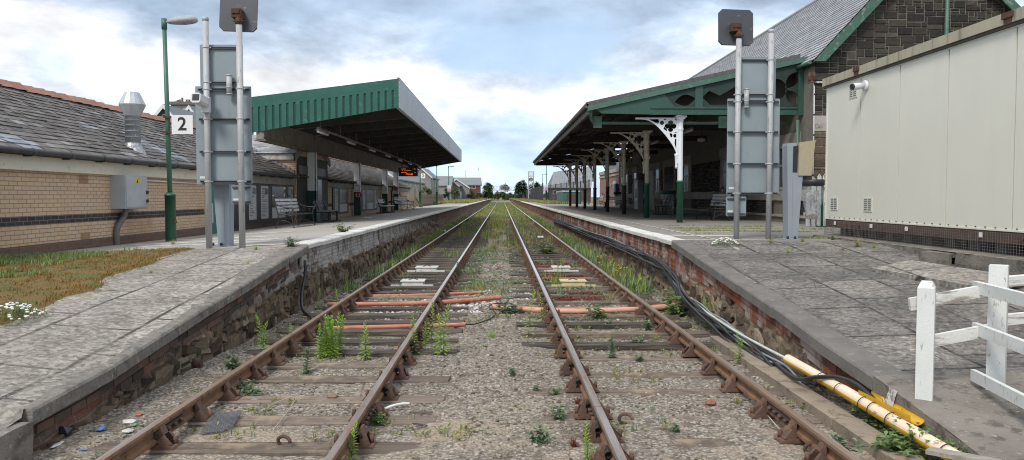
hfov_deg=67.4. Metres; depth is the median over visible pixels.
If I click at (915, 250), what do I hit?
concrete kerb
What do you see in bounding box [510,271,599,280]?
sleeper
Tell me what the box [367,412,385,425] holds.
weed
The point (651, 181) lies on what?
doorway
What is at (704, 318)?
cable
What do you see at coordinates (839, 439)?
weed
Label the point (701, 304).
cable
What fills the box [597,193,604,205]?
ornate bench
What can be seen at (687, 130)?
tube light
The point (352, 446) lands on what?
weed
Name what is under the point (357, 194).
round sign
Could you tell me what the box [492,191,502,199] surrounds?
bush
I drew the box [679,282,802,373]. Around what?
cable
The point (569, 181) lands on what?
iron column
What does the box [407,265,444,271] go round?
track box
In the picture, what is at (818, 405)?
trough lid
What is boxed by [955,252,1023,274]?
concrete kerb
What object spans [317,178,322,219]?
entrance door
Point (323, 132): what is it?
tube light
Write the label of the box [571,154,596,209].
iron column
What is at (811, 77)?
insulator
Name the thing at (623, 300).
sleeper
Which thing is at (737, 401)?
weed
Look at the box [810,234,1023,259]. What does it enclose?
cabin base slab
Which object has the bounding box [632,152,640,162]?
hanging notice
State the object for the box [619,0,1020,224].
stone station building
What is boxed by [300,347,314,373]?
weed
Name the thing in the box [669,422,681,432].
weed
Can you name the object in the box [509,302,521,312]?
weed
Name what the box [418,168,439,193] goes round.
house
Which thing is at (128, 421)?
litter
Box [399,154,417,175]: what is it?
display board
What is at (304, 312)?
cable
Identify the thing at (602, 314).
weed
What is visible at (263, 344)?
weed
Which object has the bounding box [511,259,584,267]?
sleeper
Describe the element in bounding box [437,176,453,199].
house
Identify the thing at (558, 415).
weed
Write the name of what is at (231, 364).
weed
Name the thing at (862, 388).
cable
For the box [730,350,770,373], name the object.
trough lid
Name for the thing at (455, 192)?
bush
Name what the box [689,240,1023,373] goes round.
ramp paving
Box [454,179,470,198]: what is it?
house
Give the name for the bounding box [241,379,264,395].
weed
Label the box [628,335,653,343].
weed
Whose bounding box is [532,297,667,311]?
sleeper
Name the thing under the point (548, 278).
stonecrop
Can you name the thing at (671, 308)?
weed
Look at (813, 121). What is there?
drainpipe
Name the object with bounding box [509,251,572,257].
sleeper
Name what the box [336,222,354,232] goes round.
weed
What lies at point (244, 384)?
weed
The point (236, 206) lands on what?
side door
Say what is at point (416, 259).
sleeper
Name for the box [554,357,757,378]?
sleeper
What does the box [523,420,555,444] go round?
weed
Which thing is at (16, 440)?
concrete block
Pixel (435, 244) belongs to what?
sleeper
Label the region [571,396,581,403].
weed
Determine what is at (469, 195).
bush
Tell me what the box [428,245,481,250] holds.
sleeper
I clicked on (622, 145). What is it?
iron column
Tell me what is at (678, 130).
iron column
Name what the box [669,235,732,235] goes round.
painted marking
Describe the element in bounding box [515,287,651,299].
sleeper
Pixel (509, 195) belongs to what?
bush
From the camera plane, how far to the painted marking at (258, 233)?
20.04 m
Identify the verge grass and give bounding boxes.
[433,198,487,202]
[512,198,572,203]
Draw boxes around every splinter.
[409,411,432,412]
[412,422,427,426]
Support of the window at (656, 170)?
in the stone station building at (828, 38)
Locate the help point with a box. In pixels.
[634,180,642,208]
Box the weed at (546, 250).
[537,243,556,253]
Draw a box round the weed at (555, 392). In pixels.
[546,387,560,394]
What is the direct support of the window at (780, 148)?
in the stone station building at (828, 38)
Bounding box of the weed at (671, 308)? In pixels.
[659,289,693,315]
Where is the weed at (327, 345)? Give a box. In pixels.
[314,311,345,358]
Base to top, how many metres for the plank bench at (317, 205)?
0.870 m
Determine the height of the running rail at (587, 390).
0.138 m
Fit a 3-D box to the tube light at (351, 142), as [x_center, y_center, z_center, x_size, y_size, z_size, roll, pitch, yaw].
[-6.431,-3.494,30.739,0.120,0.122,1.500,0,3,-1]
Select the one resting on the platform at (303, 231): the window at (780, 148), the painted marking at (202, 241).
the painted marking at (202, 241)
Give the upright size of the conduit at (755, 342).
0.134 m
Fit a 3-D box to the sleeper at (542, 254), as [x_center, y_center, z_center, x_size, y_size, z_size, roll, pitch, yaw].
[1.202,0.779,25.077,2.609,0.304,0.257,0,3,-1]
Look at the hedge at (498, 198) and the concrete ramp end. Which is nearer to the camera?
the concrete ramp end
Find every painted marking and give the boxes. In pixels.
[125,238,278,245]
[142,241,275,246]
[182,235,275,239]
[204,231,293,235]
[246,243,290,245]
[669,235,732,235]
[685,239,715,239]
[695,231,729,231]
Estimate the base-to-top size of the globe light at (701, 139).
0.887 m
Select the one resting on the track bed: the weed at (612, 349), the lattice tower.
the weed at (612, 349)
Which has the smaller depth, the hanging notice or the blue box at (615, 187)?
the hanging notice
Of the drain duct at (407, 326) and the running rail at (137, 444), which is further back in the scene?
the drain duct at (407, 326)
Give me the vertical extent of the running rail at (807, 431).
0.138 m
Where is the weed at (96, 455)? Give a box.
[90,450,104,459]
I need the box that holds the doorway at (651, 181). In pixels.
[649,170,653,209]
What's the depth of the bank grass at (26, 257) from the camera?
11.39 m
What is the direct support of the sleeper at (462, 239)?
on the track bed
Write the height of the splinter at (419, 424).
0.014 m
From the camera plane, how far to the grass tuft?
12.72 m
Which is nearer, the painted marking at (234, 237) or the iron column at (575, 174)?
the painted marking at (234, 237)
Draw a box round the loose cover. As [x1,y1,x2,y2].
[858,390,923,424]
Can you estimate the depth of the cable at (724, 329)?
10.28 m
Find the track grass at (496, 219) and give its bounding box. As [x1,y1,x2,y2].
[394,202,641,293]
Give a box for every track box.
[391,278,432,285]
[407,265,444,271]
[544,265,578,271]
[551,278,595,286]
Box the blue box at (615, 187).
[613,184,617,195]
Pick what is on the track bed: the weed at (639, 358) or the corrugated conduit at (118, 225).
the weed at (639, 358)
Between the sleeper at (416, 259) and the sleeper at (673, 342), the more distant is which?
the sleeper at (416, 259)
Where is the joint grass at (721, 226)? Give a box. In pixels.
[666,224,853,238]
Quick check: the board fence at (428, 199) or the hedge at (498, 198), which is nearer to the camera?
the board fence at (428, 199)
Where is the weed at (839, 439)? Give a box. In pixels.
[827,432,868,453]
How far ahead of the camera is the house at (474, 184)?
182.12 m
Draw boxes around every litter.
[50,441,63,447]
[59,426,72,436]
[95,425,105,430]
[122,428,133,432]
[123,419,136,423]
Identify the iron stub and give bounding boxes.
[192,359,202,367]
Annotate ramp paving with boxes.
[0,245,286,428]
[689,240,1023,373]
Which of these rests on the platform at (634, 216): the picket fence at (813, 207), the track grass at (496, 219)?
the picket fence at (813, 207)
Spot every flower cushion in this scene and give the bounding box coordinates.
[0,302,53,323]
[709,237,741,245]
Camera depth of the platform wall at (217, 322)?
9.54 m
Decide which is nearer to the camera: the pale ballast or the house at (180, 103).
the pale ballast
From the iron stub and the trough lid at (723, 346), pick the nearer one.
the iron stub
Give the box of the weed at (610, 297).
[603,291,619,300]
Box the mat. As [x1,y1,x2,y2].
[200,410,241,433]
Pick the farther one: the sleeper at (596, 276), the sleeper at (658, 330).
the sleeper at (596, 276)
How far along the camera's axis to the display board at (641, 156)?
39.98 m
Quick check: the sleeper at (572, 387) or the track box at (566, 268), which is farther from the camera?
the track box at (566, 268)
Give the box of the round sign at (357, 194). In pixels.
[355,192,360,197]
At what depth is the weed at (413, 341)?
9.29 m
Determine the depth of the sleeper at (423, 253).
24.82 m
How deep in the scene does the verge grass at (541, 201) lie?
96.89 m
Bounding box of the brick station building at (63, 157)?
[0,79,412,256]
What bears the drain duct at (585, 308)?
on the track bed
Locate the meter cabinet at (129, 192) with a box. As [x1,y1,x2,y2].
[110,175,148,208]
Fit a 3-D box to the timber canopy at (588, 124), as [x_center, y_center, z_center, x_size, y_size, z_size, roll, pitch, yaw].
[5.376,-3.667,43.232,6.878,5.225,39.255,0,3,-1]
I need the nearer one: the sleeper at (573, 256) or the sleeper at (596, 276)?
the sleeper at (596, 276)
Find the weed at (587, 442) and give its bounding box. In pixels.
[581,421,593,459]
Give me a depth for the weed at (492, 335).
10.43 m
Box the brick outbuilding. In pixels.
[599,162,618,206]
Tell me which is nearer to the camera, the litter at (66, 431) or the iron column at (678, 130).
the litter at (66, 431)
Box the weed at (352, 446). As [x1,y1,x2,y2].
[347,420,360,459]
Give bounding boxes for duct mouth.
[919,251,955,265]
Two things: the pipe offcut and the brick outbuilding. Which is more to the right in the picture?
the brick outbuilding
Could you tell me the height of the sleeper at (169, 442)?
0.301 m
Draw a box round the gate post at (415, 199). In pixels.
[414,189,421,207]
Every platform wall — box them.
[16,199,490,456]
[511,199,906,414]
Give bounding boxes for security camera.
[190,93,210,112]
[850,80,868,90]
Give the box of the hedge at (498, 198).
[481,191,547,199]
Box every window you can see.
[655,168,658,192]
[683,163,688,191]
[722,156,726,190]
[779,147,782,189]
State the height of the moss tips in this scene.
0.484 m
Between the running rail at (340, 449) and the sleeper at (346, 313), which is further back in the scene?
the sleeper at (346, 313)
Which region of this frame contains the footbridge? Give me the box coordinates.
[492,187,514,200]
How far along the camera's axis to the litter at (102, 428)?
6.08 m
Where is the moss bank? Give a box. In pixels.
[0,247,195,324]
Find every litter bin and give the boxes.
[660,191,676,213]
[802,179,824,226]
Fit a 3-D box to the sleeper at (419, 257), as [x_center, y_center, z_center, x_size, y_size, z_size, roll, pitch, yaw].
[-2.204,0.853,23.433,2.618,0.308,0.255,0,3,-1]
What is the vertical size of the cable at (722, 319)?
0.674 m
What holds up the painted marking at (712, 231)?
on the platform at (634, 216)
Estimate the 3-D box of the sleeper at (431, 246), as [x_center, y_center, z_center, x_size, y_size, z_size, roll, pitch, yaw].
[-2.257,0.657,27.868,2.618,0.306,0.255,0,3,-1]
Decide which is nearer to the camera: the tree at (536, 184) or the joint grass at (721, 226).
the joint grass at (721, 226)
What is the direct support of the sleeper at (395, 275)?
on the track bed
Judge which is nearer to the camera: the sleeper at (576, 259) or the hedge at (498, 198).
the sleeper at (576, 259)
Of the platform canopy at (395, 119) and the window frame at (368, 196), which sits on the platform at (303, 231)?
the platform canopy at (395, 119)
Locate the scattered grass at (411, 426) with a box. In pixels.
[187,246,809,441]
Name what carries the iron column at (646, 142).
on the platform at (634, 216)
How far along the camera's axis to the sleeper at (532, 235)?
37.01 m
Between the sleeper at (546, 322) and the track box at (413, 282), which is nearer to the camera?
the sleeper at (546, 322)
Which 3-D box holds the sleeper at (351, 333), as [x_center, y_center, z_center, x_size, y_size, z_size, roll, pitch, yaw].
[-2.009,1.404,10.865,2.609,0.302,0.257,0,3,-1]
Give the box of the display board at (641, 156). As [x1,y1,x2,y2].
[630,146,649,161]
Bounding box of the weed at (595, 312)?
[583,303,604,319]
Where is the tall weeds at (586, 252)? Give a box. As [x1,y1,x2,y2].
[340,216,655,293]
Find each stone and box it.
[327,393,338,397]
[704,399,715,405]
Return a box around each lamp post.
[161,15,197,241]
[419,169,421,206]
[436,166,437,204]
[448,166,453,199]
[545,166,546,200]
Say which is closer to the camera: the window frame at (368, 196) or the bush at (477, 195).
the window frame at (368, 196)
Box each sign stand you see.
[195,0,257,248]
[718,9,779,238]
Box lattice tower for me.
[528,171,533,198]
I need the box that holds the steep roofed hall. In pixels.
[548,166,592,202]
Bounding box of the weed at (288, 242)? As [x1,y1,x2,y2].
[284,236,299,246]
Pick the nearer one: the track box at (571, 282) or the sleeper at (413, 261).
the track box at (571, 282)
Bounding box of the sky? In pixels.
[0,0,1023,196]
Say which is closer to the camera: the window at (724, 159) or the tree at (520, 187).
the window at (724, 159)
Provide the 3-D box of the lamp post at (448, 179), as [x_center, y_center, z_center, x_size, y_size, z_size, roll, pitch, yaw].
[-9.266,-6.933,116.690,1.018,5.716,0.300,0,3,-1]
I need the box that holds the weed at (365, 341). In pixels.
[358,320,372,359]
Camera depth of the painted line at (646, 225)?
20.40 m
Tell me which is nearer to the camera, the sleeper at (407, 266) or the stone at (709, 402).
the stone at (709, 402)
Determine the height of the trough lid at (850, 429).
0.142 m
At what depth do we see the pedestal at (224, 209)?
13.55 m
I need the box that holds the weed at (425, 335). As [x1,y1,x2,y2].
[422,321,428,348]
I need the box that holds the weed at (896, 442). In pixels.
[870,424,925,458]
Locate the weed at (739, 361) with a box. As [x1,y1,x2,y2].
[733,333,743,363]
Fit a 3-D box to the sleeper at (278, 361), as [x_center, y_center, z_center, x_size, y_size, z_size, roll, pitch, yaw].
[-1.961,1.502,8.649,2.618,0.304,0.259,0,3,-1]
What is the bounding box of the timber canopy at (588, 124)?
[533,54,807,165]
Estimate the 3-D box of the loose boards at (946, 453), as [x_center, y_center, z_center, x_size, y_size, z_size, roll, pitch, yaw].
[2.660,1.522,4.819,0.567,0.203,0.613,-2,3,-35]
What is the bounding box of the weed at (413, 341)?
[409,313,418,352]
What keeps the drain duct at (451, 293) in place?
on the track bed
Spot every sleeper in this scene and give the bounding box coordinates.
[89,424,421,456]
[94,455,347,459]
[149,399,436,427]
[181,381,444,404]
[208,362,449,383]
[232,349,429,369]
[242,337,457,357]
[258,327,457,345]
[275,318,462,337]
[291,310,464,325]
[302,304,465,319]
[313,298,468,312]
[324,292,469,306]
[333,287,471,300]
[344,283,469,293]
[351,279,473,290]
[356,275,474,285]
[363,272,473,282]
[369,269,477,278]
[378,264,473,272]
[379,266,479,274]
[387,261,480,269]
[397,257,480,264]
[399,255,482,261]
[404,252,480,257]
[407,259,480,266]
[414,244,477,249]
[417,243,481,247]
[417,253,481,259]
[418,241,485,246]
[421,240,485,245]
[422,250,475,255]
[423,239,487,243]
[424,248,482,254]
[426,247,483,252]
[428,237,487,241]
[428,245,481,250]
[435,235,487,238]
[439,238,487,242]
[441,237,487,240]
[443,236,487,239]
[506,232,558,234]
[506,233,560,235]
[506,237,554,241]
[507,234,562,237]
[507,242,560,247]
[508,248,568,253]
[509,249,570,255]
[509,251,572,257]
[509,253,575,259]
[509,255,578,261]
[509,257,581,264]
[509,262,587,270]
[510,238,556,243]
[510,243,562,248]
[510,246,566,251]
[510,264,591,273]
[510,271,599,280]
[511,245,564,249]
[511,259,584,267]
[511,267,595,276]
[511,278,609,289]
[512,274,628,284]
[512,282,640,293]
[513,241,559,245]
[513,292,658,306]
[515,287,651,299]
[516,304,679,320]
[516,312,691,329]
[520,320,708,339]
[521,330,715,350]
[526,373,784,396]
[530,397,822,423]
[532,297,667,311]
[547,342,732,361]
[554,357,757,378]
[581,419,854,447]
[590,441,842,459]
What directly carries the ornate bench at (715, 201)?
on the platform at (634, 216)
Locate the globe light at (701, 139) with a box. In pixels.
[697,121,705,141]
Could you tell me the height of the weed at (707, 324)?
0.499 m
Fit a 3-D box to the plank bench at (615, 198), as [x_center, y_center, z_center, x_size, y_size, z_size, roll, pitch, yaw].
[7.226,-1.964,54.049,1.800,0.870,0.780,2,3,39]
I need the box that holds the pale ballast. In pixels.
[311,290,535,313]
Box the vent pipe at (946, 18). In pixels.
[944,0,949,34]
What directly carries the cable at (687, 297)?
on the cable at (805, 383)
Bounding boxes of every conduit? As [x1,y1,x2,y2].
[113,209,128,244]
[147,180,204,184]
[691,297,783,357]
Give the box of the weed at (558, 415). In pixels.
[547,404,567,420]
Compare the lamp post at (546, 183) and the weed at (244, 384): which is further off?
the lamp post at (546, 183)
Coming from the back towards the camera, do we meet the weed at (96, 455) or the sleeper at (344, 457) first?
the weed at (96, 455)
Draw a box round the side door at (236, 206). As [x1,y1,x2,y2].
[211,184,246,233]
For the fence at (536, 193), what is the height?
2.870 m
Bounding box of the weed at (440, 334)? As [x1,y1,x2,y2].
[432,304,450,355]
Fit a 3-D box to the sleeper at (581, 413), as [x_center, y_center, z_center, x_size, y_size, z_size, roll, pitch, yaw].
[1.452,1.598,6.599,2.618,0.314,0.259,0,3,0]
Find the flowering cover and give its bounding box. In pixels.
[588,255,642,285]
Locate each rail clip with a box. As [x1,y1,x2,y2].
[276,434,291,444]
[618,412,633,423]
[803,441,813,452]
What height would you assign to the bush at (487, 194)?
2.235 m
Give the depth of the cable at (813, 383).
12.37 m
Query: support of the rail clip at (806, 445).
on the track bed
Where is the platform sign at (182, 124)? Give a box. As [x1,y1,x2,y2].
[163,115,192,133]
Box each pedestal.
[213,184,236,246]
[778,140,815,239]
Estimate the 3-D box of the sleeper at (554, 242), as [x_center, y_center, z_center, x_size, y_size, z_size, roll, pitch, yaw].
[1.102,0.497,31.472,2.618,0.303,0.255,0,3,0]
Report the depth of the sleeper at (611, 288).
15.41 m
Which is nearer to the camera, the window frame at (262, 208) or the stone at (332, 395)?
the stone at (332, 395)
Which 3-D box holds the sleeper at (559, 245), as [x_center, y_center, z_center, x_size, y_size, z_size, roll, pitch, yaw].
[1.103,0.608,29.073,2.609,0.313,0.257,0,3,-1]
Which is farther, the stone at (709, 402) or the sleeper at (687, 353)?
the sleeper at (687, 353)
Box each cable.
[266,394,297,430]
[300,260,312,319]
[465,302,511,324]
[551,217,730,342]
[551,219,772,366]
[551,220,733,333]
[552,218,808,384]
[553,217,817,386]
[553,218,734,341]
[553,220,773,366]
[557,221,740,341]
[563,225,810,383]
[564,222,736,338]
[570,226,744,334]
[587,233,800,382]
[634,254,811,389]
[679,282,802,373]
[760,347,874,397]
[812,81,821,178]
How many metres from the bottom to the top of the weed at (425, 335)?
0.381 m
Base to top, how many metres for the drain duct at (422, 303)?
0.114 m
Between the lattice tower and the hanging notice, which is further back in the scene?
the lattice tower
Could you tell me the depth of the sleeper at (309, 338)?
10.05 m
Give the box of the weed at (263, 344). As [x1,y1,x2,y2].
[255,314,269,349]
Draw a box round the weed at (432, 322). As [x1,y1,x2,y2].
[425,302,436,340]
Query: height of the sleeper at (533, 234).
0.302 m
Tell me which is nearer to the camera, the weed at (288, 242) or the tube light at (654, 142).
the weed at (288, 242)
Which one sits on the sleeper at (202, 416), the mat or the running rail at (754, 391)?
the mat
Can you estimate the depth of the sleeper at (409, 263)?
21.11 m
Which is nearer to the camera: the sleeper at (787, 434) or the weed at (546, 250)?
the sleeper at (787, 434)
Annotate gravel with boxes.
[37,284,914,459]
[297,241,687,321]
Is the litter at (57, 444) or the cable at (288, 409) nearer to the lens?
the litter at (57, 444)
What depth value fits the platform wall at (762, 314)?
10.17 m
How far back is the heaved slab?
9.95 m
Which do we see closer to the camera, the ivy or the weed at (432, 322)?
the ivy
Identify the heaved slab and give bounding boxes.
[870,260,1015,288]
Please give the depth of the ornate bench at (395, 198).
53.21 m
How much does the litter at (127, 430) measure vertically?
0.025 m
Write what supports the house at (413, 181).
on the ground at (500, 199)
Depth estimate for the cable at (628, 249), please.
18.85 m
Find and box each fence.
[421,193,443,205]
[523,180,589,204]
[803,174,825,225]
[906,264,1023,408]
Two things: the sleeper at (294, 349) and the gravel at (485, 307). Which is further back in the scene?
the gravel at (485, 307)
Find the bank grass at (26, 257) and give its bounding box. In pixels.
[0,247,137,315]
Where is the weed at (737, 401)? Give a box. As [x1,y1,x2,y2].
[728,393,746,403]
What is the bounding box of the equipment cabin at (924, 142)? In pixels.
[822,6,1023,256]
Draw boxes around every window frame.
[246,183,293,223]
[332,187,348,214]
[361,189,376,210]
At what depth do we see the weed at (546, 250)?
25.46 m
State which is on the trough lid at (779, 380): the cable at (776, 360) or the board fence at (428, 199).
the cable at (776, 360)
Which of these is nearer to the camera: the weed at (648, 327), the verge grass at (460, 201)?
the weed at (648, 327)
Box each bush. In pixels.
[421,186,431,194]
[443,188,450,198]
[449,189,460,199]
[465,193,474,198]
[474,192,483,197]
[483,192,489,199]
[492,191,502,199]
[506,192,514,200]
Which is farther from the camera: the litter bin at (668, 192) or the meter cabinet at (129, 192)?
the litter bin at (668, 192)
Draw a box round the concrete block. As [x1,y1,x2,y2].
[0,422,32,459]
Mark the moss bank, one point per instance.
(41, 285)
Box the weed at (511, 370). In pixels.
[508,367,516,373]
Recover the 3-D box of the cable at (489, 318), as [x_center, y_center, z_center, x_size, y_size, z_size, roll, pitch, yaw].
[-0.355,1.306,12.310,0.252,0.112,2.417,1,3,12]
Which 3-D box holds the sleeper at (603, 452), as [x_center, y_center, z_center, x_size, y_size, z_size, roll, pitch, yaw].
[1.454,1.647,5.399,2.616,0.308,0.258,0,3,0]
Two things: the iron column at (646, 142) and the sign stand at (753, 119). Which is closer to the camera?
the sign stand at (753, 119)
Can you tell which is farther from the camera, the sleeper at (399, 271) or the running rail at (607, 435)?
the sleeper at (399, 271)
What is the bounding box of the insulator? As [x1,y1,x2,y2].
[807,72,816,82]
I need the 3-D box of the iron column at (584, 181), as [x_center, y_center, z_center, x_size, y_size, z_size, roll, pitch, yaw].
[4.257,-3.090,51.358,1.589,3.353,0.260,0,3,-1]
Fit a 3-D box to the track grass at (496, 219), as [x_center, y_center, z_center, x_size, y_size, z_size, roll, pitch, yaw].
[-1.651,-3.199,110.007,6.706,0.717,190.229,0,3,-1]
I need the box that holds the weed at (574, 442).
[565,436,583,446]
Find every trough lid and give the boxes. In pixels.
[710,336,742,355]
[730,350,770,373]
[756,367,809,397]
[788,389,855,428]
[832,418,914,459]
[888,455,924,459]
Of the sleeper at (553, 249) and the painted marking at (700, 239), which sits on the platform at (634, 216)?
the painted marking at (700, 239)
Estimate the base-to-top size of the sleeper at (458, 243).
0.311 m
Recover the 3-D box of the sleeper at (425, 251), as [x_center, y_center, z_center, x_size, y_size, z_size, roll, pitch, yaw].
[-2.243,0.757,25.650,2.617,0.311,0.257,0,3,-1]
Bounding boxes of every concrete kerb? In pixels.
[813,235,955,254]
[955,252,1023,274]
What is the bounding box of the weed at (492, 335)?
[487,331,497,337]
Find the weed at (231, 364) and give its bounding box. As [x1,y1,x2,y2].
[222,351,242,368]
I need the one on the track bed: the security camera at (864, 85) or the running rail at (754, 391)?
the running rail at (754, 391)
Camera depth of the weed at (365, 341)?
9.06 m
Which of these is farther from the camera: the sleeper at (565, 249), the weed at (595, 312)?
the sleeper at (565, 249)
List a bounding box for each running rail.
[95,416,169,459]
[154,201,493,439]
[324,407,366,459]
[359,205,495,427]
[503,201,601,427]
[508,201,790,424]
[594,407,626,459]
[779,405,860,459]
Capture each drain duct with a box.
[327,295,501,306]
[333,322,465,329]
[373,291,481,295]
[491,303,674,313]
[521,302,673,308]
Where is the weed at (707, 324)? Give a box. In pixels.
[701,295,711,327]
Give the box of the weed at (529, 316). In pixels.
[521,289,537,336]
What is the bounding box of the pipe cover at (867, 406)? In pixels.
[783,354,959,459]
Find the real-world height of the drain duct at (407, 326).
0.065 m
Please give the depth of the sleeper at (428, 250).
26.29 m
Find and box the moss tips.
[0,247,191,322]
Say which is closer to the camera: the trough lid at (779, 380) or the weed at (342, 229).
the trough lid at (779, 380)
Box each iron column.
[553,165,572,205]
[558,162,579,206]
[564,159,587,208]
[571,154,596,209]
[581,148,609,211]
[593,141,628,213]
[610,130,651,217]
[635,115,686,222]
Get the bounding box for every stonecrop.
[534,262,571,267]
[542,274,589,280]
[554,292,607,300]
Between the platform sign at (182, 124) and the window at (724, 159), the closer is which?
the platform sign at (182, 124)
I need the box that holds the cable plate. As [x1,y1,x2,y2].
[300,255,306,265]
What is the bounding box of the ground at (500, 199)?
[409,197,963,442]
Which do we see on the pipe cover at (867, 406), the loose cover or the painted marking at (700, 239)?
the loose cover
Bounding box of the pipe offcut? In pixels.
[385,402,409,408]
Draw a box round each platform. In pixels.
[48,203,468,253]
[524,201,841,240]
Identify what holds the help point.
on the platform at (634, 216)
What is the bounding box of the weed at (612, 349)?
[606,337,617,357]
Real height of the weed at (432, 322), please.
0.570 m
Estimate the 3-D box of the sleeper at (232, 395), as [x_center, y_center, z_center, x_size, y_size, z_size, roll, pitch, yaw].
[-1.934,1.566,7.170,2.607,0.301,0.261,0,3,0]
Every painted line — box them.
[542,204,713,238]
[723,241,956,362]
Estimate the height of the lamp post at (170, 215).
5.016 m
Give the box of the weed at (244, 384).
[235,374,251,389]
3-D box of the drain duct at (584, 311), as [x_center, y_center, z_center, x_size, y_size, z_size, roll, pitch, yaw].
[1.206,1.302,12.746,3.128,0.110,0.623,0,3,-1]
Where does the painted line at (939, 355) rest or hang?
on the ramp paving at (846, 292)
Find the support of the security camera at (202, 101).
attached to the sign stand at (224, 141)
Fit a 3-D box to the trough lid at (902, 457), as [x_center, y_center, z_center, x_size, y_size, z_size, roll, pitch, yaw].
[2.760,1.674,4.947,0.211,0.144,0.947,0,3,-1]
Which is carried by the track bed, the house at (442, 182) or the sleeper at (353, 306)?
the sleeper at (353, 306)
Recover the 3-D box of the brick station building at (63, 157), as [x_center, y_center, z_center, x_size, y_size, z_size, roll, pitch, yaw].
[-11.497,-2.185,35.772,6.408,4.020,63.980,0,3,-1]
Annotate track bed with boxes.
[33,201,935,459]
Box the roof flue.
[118,91,146,154]
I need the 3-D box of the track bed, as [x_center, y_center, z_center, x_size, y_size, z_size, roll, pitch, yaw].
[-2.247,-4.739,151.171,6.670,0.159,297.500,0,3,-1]
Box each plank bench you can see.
[313,199,340,222]
[375,199,394,212]
[604,196,627,207]
[652,196,671,214]
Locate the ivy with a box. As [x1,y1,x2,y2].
[848,401,967,459]
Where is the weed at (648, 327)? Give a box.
[639,320,653,330]
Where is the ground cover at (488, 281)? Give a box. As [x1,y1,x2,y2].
[339,229,662,320]
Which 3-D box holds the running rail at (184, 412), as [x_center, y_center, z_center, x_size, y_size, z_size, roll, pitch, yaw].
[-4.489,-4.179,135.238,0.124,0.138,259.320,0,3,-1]
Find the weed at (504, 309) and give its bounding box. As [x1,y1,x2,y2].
[496,298,517,313]
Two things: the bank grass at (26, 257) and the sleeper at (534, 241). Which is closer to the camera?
the bank grass at (26, 257)
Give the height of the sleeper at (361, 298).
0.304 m
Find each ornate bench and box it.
[272,188,314,227]
[393,192,413,210]
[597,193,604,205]
[694,184,731,220]
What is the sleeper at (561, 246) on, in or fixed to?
on the track bed
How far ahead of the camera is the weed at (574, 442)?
5.77 m
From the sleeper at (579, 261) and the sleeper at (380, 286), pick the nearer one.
the sleeper at (380, 286)
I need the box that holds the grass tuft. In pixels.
[852,237,862,246]
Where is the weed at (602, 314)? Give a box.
[597,310,607,317]
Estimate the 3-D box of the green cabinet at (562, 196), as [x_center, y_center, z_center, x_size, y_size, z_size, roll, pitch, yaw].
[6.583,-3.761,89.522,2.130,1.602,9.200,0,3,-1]
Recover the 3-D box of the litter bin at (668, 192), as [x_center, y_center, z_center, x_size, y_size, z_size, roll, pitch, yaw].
[7.439,-1.309,36.385,0.827,1.110,0.723,0,3,-1]
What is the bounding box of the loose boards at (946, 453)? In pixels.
[925,447,1001,459]
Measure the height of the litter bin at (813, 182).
1.310 m
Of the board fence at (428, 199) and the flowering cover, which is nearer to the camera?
the flowering cover
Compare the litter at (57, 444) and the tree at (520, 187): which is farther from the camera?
the tree at (520, 187)
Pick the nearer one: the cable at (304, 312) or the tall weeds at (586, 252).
the cable at (304, 312)
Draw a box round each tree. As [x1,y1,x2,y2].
[481,182,493,198]
[484,187,492,195]
[499,183,510,191]
[514,179,527,197]
[527,181,541,189]
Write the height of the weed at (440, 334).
0.646 m
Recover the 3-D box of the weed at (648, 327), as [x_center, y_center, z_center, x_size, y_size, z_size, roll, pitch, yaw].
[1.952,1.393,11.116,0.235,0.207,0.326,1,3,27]
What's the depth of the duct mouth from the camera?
11.06 m
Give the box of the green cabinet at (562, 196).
[557,191,581,203]
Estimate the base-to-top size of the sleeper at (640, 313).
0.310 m
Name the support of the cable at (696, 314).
on the cable at (776, 360)
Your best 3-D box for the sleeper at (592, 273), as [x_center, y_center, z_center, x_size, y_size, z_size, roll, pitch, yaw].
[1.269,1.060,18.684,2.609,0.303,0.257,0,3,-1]
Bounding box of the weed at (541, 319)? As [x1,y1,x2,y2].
[537,291,543,321]
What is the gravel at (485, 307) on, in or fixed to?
on the track bed
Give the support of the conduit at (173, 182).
attached to the brick station building at (63, 157)
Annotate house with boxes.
[154,104,195,124]
[169,98,253,134]
[185,105,195,112]
[378,168,426,204]
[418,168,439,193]
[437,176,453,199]
[453,181,461,198]
[454,178,481,198]
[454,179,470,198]
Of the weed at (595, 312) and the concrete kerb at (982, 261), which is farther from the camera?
the weed at (595, 312)
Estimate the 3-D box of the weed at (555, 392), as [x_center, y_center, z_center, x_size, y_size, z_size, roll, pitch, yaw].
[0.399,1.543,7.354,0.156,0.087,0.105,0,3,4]
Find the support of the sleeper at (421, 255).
on the track bed
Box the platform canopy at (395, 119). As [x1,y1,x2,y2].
[251,77,461,221]
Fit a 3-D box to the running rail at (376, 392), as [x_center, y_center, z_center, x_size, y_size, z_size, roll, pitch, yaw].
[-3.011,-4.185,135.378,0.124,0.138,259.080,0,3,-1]
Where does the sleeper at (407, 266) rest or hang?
on the track bed
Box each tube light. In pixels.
[316,129,329,135]
[346,140,355,144]
[650,131,658,144]
[683,115,693,133]
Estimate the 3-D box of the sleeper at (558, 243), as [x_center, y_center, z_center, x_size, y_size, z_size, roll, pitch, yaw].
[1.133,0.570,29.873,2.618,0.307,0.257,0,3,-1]
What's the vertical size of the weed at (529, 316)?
0.667 m
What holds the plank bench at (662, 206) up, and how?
on the platform at (634, 216)
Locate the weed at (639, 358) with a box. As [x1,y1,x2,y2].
[635,353,642,361]
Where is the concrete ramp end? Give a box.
[872,370,1023,459]

